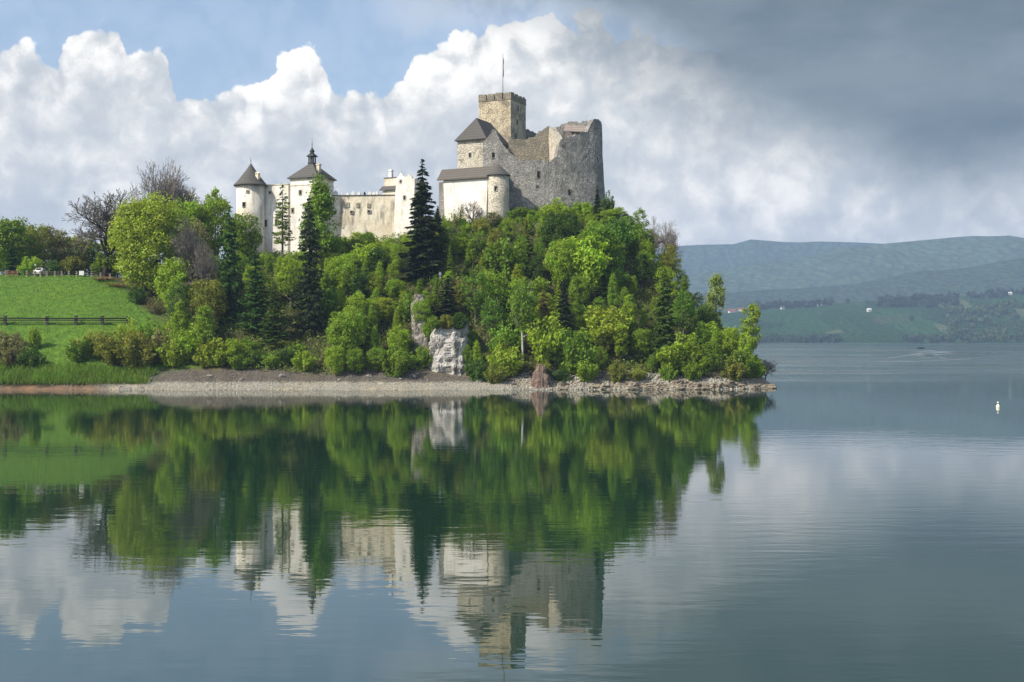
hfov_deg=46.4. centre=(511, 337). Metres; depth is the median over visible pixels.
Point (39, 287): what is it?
grass
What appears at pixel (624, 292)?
leafy tree
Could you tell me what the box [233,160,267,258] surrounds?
round tower
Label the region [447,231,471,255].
leafy tree
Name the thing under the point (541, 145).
wall
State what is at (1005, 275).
hills
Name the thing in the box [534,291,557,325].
leafy tree
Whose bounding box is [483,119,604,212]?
ruined wall
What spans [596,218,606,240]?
leafy tree
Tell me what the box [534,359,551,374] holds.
shrub
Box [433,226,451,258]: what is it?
leafy tree
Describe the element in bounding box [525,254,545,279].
leafy tree
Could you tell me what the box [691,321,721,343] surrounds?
shrub
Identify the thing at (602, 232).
leafy tree
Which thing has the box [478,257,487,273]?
leafy tree
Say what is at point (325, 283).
leafy tree
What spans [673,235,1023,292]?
hills
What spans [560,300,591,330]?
leafy tree
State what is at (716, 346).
leafy tree
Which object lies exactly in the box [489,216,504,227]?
shrub
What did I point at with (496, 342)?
leafy tree
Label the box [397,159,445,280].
spruce tree
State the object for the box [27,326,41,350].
conifer bush
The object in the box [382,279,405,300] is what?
leafy tree
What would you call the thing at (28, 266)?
shrub
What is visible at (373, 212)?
rampart wall
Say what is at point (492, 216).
shrub
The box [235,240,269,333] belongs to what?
spruce tree
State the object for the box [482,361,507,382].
shrub
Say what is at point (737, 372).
shrub
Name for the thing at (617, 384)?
shore slab
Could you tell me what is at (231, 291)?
leafy tree
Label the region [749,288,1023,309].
hilltop treeline
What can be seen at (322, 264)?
leafy tree
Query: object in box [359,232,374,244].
leafy tree
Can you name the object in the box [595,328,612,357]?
leafy tree
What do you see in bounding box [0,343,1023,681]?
lake water
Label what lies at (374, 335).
leafy tree
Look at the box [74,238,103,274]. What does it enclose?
leafy tree
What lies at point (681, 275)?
leafy tree
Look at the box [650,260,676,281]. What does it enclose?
shrub
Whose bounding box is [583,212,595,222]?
shrub
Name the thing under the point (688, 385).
shore slab
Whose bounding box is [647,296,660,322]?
leafy tree
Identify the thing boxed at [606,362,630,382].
shrub
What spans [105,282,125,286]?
shrub
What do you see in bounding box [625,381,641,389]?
shore slab
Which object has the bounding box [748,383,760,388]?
shore slab
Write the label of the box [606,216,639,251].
leafy tree
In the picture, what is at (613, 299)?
leafy tree
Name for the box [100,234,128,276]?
leafy tree
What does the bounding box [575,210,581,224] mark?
leafy tree
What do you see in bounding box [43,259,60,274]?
shrub
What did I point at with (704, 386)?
shore slab
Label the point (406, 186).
gable tower
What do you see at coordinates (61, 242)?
leafy tree
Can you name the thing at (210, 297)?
leafy tree
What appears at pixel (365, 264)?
leafy tree
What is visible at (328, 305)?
shrub
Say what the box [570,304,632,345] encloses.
shrub
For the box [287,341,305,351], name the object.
shrub
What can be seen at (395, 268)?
leafy tree
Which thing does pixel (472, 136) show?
castle house
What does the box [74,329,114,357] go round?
shrub
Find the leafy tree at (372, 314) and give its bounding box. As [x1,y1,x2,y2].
[365,300,379,331]
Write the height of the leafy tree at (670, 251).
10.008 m
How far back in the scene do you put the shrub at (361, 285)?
220.89 m
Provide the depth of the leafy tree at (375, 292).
215.79 m
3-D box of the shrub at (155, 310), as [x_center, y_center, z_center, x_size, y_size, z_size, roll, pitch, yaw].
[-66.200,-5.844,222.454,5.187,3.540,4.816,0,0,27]
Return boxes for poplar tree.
[705,271,727,329]
[737,300,763,357]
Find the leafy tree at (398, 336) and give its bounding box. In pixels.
[387,325,411,352]
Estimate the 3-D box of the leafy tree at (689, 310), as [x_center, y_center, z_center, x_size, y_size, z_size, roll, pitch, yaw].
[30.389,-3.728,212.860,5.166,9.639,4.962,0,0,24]
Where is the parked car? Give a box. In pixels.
[33,268,45,274]
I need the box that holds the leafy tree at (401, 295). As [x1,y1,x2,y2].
[399,291,407,307]
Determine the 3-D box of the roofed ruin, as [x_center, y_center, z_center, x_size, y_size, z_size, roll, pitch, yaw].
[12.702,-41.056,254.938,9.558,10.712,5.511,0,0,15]
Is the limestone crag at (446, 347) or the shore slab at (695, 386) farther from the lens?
the limestone crag at (446, 347)
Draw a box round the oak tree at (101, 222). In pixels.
[61,187,150,275]
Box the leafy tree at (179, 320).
[168,299,189,339]
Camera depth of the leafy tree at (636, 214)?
240.49 m
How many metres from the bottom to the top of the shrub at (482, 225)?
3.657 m
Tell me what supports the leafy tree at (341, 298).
on the hill at (192, 365)
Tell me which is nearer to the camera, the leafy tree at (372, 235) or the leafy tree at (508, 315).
the leafy tree at (508, 315)
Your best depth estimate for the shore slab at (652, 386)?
198.04 m
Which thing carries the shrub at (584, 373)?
on the hill at (192, 365)
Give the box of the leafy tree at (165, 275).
[151,256,200,302]
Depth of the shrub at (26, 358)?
202.35 m
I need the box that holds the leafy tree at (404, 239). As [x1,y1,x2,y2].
[401,234,412,241]
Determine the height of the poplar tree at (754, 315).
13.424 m
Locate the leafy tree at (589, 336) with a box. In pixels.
[573,330,592,349]
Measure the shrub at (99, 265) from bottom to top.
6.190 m
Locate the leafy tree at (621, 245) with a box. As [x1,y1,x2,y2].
[614,242,627,258]
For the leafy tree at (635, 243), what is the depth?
231.54 m
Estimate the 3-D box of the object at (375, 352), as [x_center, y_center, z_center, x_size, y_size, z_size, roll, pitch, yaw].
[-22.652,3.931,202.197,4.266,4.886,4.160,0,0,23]
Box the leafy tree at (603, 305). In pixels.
[592,296,606,314]
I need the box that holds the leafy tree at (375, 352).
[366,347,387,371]
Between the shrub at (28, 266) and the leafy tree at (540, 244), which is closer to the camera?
the leafy tree at (540, 244)
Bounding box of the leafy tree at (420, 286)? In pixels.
[415,279,424,293]
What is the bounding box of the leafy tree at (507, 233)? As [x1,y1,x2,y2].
[502,217,516,242]
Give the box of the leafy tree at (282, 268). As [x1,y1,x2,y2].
[274,261,296,298]
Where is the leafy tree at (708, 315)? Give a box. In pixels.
[690,304,719,331]
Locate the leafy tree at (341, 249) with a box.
[325,243,348,261]
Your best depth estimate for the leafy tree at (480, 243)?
227.27 m
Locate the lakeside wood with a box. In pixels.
[942,298,1023,342]
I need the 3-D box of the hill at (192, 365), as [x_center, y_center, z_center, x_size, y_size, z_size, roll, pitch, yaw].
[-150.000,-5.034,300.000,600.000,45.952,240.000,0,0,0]
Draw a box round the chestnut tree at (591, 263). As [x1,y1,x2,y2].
[565,232,614,287]
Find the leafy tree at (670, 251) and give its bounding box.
[661,243,682,286]
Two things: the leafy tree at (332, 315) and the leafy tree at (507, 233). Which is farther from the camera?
the leafy tree at (507, 233)
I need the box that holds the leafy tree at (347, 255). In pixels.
[339,252,358,273]
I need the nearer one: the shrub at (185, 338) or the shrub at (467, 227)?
the shrub at (185, 338)
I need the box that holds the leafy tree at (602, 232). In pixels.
[575,224,621,264]
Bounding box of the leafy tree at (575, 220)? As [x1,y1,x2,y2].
[568,211,581,238]
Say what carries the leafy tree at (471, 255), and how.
on the hill at (192, 365)
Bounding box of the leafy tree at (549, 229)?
[539,211,572,251]
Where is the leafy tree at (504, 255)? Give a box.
[474,235,526,281]
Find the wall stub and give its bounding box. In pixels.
[526,129,535,138]
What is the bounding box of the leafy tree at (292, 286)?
[270,255,305,309]
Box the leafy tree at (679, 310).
[670,299,683,317]
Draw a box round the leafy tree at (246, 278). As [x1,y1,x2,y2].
[242,265,254,299]
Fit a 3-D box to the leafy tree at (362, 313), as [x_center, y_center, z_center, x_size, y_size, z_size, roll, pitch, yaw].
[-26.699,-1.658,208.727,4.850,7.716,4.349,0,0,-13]
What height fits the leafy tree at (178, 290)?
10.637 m
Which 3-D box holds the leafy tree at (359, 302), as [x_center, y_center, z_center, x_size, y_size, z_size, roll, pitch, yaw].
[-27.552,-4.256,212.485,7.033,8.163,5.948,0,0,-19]
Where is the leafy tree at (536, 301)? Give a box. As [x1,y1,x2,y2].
[524,290,540,326]
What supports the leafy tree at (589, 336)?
on the hill at (192, 365)
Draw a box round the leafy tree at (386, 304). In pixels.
[369,295,397,324]
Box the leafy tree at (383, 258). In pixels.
[364,247,390,270]
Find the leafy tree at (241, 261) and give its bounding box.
[232,251,250,283]
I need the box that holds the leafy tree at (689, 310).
[670,290,696,339]
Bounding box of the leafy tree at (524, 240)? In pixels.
[512,233,528,254]
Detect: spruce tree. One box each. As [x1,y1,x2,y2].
[235,240,269,333]
[290,198,325,337]
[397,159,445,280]
[431,275,440,303]
[432,206,442,235]
[433,275,462,319]
[445,245,455,276]
[487,261,509,313]
[521,217,532,254]
[527,253,539,280]
[531,287,551,351]
[553,279,562,314]
[555,280,574,331]
[592,185,601,221]
[592,272,609,298]
[646,268,679,366]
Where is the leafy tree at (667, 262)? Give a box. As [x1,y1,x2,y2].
[655,255,678,272]
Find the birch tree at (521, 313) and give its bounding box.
[504,278,536,365]
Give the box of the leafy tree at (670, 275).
[653,265,679,301]
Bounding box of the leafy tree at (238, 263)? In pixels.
[225,255,243,270]
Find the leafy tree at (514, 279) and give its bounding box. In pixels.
[504,275,525,317]
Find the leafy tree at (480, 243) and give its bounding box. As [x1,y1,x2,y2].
[474,229,487,252]
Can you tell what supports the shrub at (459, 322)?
on the limestone crag at (446, 347)
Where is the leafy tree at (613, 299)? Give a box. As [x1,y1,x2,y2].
[606,272,620,311]
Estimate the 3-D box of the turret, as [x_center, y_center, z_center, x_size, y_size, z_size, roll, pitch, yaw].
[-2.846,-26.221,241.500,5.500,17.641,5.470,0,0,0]
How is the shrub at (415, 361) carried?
on the hill at (192, 365)
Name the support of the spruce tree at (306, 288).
on the hill at (192, 365)
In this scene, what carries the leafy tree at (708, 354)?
on the hill at (192, 365)
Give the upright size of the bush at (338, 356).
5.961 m
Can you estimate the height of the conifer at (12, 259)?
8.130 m
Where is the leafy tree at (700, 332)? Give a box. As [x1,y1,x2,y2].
[695,320,707,350]
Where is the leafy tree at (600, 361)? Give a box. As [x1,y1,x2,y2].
[592,345,608,373]
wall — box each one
[265,184,289,257]
[326,190,394,241]
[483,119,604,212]
[509,126,561,161]
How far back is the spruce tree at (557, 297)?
213.04 m
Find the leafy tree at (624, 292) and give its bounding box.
[619,286,627,303]
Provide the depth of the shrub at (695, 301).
223.51 m
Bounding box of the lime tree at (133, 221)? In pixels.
[104,183,199,293]
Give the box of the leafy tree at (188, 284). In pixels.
[185,273,198,300]
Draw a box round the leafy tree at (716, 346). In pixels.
[710,330,724,366]
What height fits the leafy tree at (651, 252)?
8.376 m
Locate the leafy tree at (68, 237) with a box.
[60,235,92,271]
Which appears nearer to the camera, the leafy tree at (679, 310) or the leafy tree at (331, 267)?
the leafy tree at (679, 310)
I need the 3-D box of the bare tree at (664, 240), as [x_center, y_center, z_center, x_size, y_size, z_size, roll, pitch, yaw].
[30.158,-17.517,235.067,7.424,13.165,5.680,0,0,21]
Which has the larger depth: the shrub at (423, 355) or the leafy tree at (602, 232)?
the leafy tree at (602, 232)
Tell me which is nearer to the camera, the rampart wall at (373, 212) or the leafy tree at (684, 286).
the leafy tree at (684, 286)
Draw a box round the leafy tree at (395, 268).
[385,258,404,283]
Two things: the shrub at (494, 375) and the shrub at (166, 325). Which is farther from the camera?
the shrub at (166, 325)
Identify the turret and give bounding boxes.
[486,164,510,218]
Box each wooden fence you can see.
[0,316,129,325]
[6,271,17,275]
[26,271,62,276]
[68,271,110,277]
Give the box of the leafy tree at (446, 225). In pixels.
[441,219,450,233]
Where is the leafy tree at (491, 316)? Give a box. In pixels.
[479,296,508,343]
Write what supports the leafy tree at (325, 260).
on the hill at (192, 365)
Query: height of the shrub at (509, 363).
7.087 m
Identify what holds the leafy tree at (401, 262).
on the hill at (192, 365)
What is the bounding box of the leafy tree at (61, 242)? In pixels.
[46,229,75,274]
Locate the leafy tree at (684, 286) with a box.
[678,276,689,297]
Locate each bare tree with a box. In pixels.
[130,159,191,259]
[154,158,199,223]
[168,214,216,310]
[184,237,218,286]
[647,216,683,260]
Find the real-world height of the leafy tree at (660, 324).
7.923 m
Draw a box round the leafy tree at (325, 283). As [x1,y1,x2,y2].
[320,269,331,289]
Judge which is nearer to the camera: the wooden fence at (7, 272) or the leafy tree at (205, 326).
the leafy tree at (205, 326)
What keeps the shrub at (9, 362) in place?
on the hill at (192, 365)
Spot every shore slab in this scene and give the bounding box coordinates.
[557,382,570,389]
[590,383,600,389]
[598,385,616,389]
[615,382,627,387]
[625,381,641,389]
[640,383,662,389]
[661,384,675,388]
[672,379,686,389]
[685,383,691,389]
[688,381,700,389]
[700,383,708,389]
[706,383,714,389]
[714,383,721,389]
[721,381,735,388]
[736,382,744,388]
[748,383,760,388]
[759,383,776,388]
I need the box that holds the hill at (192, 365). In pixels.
[0,211,769,389]
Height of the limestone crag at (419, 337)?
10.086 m
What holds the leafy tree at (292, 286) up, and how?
on the hill at (192, 365)
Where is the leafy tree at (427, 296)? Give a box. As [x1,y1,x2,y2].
[420,289,433,306]
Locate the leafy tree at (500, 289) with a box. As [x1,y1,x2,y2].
[475,269,511,307]
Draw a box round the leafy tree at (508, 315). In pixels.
[503,313,515,329]
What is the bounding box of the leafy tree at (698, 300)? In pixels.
[692,292,704,308]
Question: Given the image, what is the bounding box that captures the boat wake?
[877,350,972,361]
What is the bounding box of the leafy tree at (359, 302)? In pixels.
[343,291,372,327]
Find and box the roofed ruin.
[554,120,587,137]
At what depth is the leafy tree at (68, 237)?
266.14 m
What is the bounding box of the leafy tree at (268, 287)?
[257,271,273,309]
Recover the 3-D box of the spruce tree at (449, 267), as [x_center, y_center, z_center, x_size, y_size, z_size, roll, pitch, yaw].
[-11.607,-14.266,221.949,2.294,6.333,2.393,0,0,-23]
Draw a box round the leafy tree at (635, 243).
[629,236,641,259]
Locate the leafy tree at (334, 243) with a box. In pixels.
[322,236,349,260]
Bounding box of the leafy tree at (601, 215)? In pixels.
[592,210,606,225]
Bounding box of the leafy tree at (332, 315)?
[327,311,336,326]
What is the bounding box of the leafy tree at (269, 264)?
[265,254,272,273]
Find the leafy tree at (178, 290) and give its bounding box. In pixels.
[163,279,194,319]
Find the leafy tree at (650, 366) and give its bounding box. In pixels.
[647,354,656,373]
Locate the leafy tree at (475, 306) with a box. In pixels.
[456,269,491,323]
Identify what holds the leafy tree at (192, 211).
on the hill at (192, 365)
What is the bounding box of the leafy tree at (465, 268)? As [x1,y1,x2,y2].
[460,260,472,281]
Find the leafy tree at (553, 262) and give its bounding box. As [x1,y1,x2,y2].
[542,237,579,286]
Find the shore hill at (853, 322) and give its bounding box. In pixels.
[713,292,1023,342]
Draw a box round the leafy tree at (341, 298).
[332,289,348,314]
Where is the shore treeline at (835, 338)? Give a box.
[755,333,963,342]
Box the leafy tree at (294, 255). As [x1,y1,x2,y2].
[285,251,298,269]
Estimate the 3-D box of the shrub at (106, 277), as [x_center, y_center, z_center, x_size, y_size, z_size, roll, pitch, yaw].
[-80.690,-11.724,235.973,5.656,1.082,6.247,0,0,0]
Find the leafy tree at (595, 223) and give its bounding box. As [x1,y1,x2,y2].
[584,219,598,229]
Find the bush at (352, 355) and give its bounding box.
[344,348,365,374]
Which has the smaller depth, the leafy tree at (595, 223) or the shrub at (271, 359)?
the shrub at (271, 359)
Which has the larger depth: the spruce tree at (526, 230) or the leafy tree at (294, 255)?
the leafy tree at (294, 255)
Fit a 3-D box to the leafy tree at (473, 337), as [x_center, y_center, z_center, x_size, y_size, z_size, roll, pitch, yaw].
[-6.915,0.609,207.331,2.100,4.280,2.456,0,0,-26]
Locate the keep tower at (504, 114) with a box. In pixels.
[478,92,525,149]
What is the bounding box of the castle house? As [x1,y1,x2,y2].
[454,118,508,168]
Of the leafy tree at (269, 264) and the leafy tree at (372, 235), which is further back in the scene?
the leafy tree at (372, 235)
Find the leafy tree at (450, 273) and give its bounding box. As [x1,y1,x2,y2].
[442,271,453,287]
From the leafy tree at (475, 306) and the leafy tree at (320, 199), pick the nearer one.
the leafy tree at (475, 306)
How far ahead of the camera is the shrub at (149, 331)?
209.69 m
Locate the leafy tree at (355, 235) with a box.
[349,231,360,239]
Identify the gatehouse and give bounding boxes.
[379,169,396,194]
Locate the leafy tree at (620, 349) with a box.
[612,323,629,362]
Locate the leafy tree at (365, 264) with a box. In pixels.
[360,260,369,277]
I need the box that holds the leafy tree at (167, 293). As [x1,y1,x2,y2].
[161,279,185,309]
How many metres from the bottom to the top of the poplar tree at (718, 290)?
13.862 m
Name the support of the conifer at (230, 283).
on the hill at (192, 365)
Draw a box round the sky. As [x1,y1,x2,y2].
[0,0,1023,274]
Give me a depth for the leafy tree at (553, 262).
217.26 m
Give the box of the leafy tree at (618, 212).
[604,206,633,219]
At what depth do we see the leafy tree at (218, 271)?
225.42 m
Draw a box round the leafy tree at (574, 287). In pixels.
[568,273,591,303]
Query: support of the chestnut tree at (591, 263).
on the hill at (192, 365)
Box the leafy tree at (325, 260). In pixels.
[323,258,328,270]
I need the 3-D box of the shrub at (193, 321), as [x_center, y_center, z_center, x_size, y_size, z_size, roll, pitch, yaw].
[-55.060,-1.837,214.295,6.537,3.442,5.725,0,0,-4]
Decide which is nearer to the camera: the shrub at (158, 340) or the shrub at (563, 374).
the shrub at (563, 374)
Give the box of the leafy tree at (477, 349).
[473,340,482,360]
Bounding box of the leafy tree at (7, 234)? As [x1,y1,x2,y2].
[0,215,37,269]
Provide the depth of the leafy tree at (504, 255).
219.72 m
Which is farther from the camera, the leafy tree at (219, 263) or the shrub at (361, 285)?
the leafy tree at (219, 263)
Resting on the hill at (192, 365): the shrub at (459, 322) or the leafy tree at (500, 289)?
the leafy tree at (500, 289)
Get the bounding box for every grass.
[0,275,182,373]
[0,359,156,384]
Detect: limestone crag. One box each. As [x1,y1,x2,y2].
[410,294,429,350]
[428,319,469,375]
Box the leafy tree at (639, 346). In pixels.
[629,326,654,359]
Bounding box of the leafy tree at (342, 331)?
[325,310,368,356]
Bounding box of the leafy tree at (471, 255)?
[465,238,477,267]
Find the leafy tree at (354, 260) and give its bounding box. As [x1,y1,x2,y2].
[350,253,361,276]
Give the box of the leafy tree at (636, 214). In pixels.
[629,207,649,231]
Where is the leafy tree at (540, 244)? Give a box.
[532,237,544,261]
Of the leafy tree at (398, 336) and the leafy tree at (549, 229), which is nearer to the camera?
the leafy tree at (398, 336)
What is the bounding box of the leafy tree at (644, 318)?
[640,308,648,329]
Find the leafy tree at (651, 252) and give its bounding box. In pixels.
[635,239,659,278]
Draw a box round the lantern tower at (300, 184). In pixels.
[287,147,336,254]
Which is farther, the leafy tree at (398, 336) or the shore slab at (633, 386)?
the leafy tree at (398, 336)
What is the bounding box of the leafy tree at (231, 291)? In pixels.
[212,279,240,306]
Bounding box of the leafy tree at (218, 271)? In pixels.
[204,254,220,283]
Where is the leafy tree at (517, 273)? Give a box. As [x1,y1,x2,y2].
[511,264,524,283]
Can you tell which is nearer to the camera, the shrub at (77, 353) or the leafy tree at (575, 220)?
the shrub at (77, 353)
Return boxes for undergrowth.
[153,202,762,376]
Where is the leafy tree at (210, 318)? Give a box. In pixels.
[192,308,216,338]
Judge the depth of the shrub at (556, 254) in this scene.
220.93 m
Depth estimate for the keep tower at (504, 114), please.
261.22 m
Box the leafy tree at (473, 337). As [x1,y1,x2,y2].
[468,329,478,345]
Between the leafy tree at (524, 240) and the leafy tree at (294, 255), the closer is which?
the leafy tree at (524, 240)
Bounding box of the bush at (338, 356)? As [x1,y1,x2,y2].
[321,344,345,376]
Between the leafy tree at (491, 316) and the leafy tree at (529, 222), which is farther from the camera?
the leafy tree at (529, 222)
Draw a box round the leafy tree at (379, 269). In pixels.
[375,262,384,280]
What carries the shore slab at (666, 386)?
on the hill at (192, 365)
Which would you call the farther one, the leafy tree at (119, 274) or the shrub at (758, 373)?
the leafy tree at (119, 274)
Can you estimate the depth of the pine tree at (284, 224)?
238.99 m
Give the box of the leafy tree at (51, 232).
[35,224,66,273]
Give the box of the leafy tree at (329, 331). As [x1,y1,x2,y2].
[326,323,340,344]
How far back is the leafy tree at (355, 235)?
245.41 m
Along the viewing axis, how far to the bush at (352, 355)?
200.94 m
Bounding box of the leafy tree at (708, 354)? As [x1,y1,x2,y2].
[700,341,717,377]
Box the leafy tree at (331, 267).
[323,255,352,289]
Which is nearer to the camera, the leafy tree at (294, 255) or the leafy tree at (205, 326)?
the leafy tree at (205, 326)
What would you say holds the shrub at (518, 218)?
on the hill at (192, 365)
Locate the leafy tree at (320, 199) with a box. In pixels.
[295,171,346,272]
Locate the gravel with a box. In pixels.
[51,369,762,389]
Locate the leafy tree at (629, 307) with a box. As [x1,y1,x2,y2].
[619,293,639,337]
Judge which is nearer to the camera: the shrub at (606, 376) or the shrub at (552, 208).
the shrub at (606, 376)
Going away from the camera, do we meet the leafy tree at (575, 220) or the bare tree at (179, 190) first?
the leafy tree at (575, 220)
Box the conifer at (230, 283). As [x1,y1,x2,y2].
[217,206,245,325]
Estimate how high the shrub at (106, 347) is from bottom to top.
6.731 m
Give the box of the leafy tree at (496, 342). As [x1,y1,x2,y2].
[492,336,504,363]
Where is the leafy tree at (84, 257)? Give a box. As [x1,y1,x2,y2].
[65,235,93,267]
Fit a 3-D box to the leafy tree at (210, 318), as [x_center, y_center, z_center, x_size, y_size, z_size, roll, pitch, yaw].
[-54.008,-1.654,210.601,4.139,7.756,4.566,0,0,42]
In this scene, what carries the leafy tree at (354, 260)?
on the hill at (192, 365)
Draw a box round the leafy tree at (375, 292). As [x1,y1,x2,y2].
[371,287,379,307]
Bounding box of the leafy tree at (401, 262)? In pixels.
[393,243,409,266]
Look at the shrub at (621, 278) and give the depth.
219.60 m
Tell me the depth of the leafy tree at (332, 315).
212.82 m
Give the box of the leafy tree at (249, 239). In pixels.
[222,212,265,264]
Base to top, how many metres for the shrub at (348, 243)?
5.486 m
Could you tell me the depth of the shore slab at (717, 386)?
197.69 m
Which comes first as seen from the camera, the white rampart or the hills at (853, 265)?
the white rampart
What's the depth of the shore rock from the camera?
197.53 m
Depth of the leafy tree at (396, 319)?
209.01 m
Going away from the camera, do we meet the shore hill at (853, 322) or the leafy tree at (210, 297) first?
the leafy tree at (210, 297)
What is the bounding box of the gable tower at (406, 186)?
[393,172,420,239]
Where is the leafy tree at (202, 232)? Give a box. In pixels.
[186,217,214,288]
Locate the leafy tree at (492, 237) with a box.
[486,228,504,257]
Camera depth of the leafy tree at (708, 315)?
215.77 m
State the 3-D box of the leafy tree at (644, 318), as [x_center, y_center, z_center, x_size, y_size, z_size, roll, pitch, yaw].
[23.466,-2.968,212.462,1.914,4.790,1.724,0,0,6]
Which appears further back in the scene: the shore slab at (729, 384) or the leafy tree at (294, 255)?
the leafy tree at (294, 255)
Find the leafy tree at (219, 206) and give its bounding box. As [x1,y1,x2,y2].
[201,186,237,258]
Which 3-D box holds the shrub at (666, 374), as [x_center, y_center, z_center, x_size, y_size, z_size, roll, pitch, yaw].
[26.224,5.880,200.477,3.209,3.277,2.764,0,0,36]
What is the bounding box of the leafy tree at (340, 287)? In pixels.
[336,285,347,305]
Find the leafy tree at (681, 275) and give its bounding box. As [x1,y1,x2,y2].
[676,270,689,289]
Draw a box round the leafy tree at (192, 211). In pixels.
[171,194,215,252]
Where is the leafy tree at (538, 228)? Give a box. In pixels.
[536,216,543,242]
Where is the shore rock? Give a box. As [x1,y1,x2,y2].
[530,364,551,388]
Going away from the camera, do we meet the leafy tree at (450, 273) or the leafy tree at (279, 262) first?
the leafy tree at (450, 273)
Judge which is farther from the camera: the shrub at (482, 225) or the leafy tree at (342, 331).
the shrub at (482, 225)
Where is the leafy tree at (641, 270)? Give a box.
[633,253,652,288]
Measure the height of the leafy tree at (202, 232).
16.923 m
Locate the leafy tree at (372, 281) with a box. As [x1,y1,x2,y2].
[365,270,384,299]
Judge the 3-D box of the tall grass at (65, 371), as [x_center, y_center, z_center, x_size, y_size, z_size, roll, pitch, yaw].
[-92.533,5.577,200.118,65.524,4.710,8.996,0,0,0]
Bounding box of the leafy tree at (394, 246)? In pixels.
[389,244,401,261]
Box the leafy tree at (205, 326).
[188,304,222,350]
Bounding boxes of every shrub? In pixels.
[0,331,28,360]
[0,344,31,367]
[15,346,46,368]
[16,255,42,275]
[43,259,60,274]
[59,256,86,274]
[63,337,94,362]
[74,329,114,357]
[89,251,119,276]
[93,276,115,280]
[97,329,130,365]
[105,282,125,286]
[112,329,156,369]
[113,315,137,348]
[126,286,147,303]
[135,315,165,339]
[141,298,167,314]
[142,327,173,363]
[154,330,193,368]
[160,312,195,334]
[175,322,210,359]
[191,320,222,332]
[191,336,228,366]
[205,342,227,366]
[214,338,251,364]
[226,350,249,368]
[239,338,261,350]
[245,350,267,365]
[256,250,274,267]
[260,351,284,366]
[268,340,294,347]
[274,344,301,364]
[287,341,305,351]
[290,350,317,370]
[299,266,338,293]
[308,286,338,318]
[342,238,360,251]
[342,267,385,299]
[347,234,382,249]
[350,243,380,273]
[377,341,413,376]
[381,239,391,254]
[398,289,414,319]
[407,351,419,367]
[415,346,432,366]
[420,320,433,339]
[423,314,443,328]
[429,275,442,285]
[437,314,453,328]
[449,312,468,328]
[451,204,467,227]
[451,279,477,305]
[454,218,469,226]
[457,200,481,222]
[460,223,470,232]
[462,338,478,365]
[463,356,488,380]
[471,218,488,233]
[481,212,501,228]
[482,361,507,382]
[485,337,527,376]
[486,317,525,354]
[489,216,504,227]
[498,220,511,231]
[507,207,537,219]
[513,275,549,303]
[514,215,522,222]
[524,310,564,363]
[530,213,542,226]
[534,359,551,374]
[535,197,570,216]
[543,239,570,272]
[550,367,569,381]
[551,327,596,373]
[568,201,593,218]
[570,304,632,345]
[572,354,600,381]
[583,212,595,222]
[600,189,614,213]
[600,373,628,379]
[602,257,632,288]
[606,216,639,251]
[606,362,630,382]
[626,364,647,380]
[630,221,661,251]
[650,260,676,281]
[651,332,709,373]
[658,363,678,380]
[675,292,696,311]
[680,355,704,380]
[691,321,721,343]
[703,371,727,376]
[718,357,748,381]
[720,349,762,377]
[735,331,754,355]
[752,358,764,377]
[762,358,776,379]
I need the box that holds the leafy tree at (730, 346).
[718,326,740,355]
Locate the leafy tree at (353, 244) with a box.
[349,239,361,253]
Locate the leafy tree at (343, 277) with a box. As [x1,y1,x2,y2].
[336,260,358,299]
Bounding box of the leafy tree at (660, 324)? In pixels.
[653,313,673,339]
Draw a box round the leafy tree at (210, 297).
[187,278,227,322]
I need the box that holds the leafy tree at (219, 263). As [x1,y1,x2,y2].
[216,255,225,274]
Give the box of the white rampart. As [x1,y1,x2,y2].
[437,166,494,221]
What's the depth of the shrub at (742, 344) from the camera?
209.08 m
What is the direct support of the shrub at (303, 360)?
on the hill at (192, 365)
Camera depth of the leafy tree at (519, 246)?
219.96 m
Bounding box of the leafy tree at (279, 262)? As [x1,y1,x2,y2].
[274,256,282,281]
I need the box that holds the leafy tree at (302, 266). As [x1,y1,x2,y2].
[297,260,311,280]
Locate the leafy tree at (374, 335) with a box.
[368,326,380,348]
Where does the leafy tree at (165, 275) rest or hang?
on the hill at (192, 365)
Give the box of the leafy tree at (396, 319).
[392,306,402,328]
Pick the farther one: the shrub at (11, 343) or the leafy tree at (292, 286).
the leafy tree at (292, 286)
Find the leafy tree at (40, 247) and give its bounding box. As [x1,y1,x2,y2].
[22,223,55,265]
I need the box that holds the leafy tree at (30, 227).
[7,223,42,274]
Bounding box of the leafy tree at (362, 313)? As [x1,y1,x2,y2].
[348,307,370,335]
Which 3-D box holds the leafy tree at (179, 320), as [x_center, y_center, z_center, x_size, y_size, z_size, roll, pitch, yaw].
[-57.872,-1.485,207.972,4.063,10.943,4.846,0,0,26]
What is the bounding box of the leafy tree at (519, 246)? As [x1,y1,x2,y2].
[510,241,527,274]
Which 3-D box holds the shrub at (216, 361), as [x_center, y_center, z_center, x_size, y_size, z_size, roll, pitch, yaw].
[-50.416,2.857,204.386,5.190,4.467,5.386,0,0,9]
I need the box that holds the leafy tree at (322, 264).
[317,253,324,268]
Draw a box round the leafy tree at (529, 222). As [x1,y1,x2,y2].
[524,214,532,233]
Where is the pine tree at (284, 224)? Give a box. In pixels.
[272,183,293,255]
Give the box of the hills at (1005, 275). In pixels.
[693,258,1023,307]
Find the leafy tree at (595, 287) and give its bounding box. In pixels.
[589,272,602,298]
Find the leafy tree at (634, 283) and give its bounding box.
[629,275,638,297]
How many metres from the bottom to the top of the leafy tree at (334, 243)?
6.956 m
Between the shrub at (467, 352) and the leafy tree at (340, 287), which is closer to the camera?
the shrub at (467, 352)

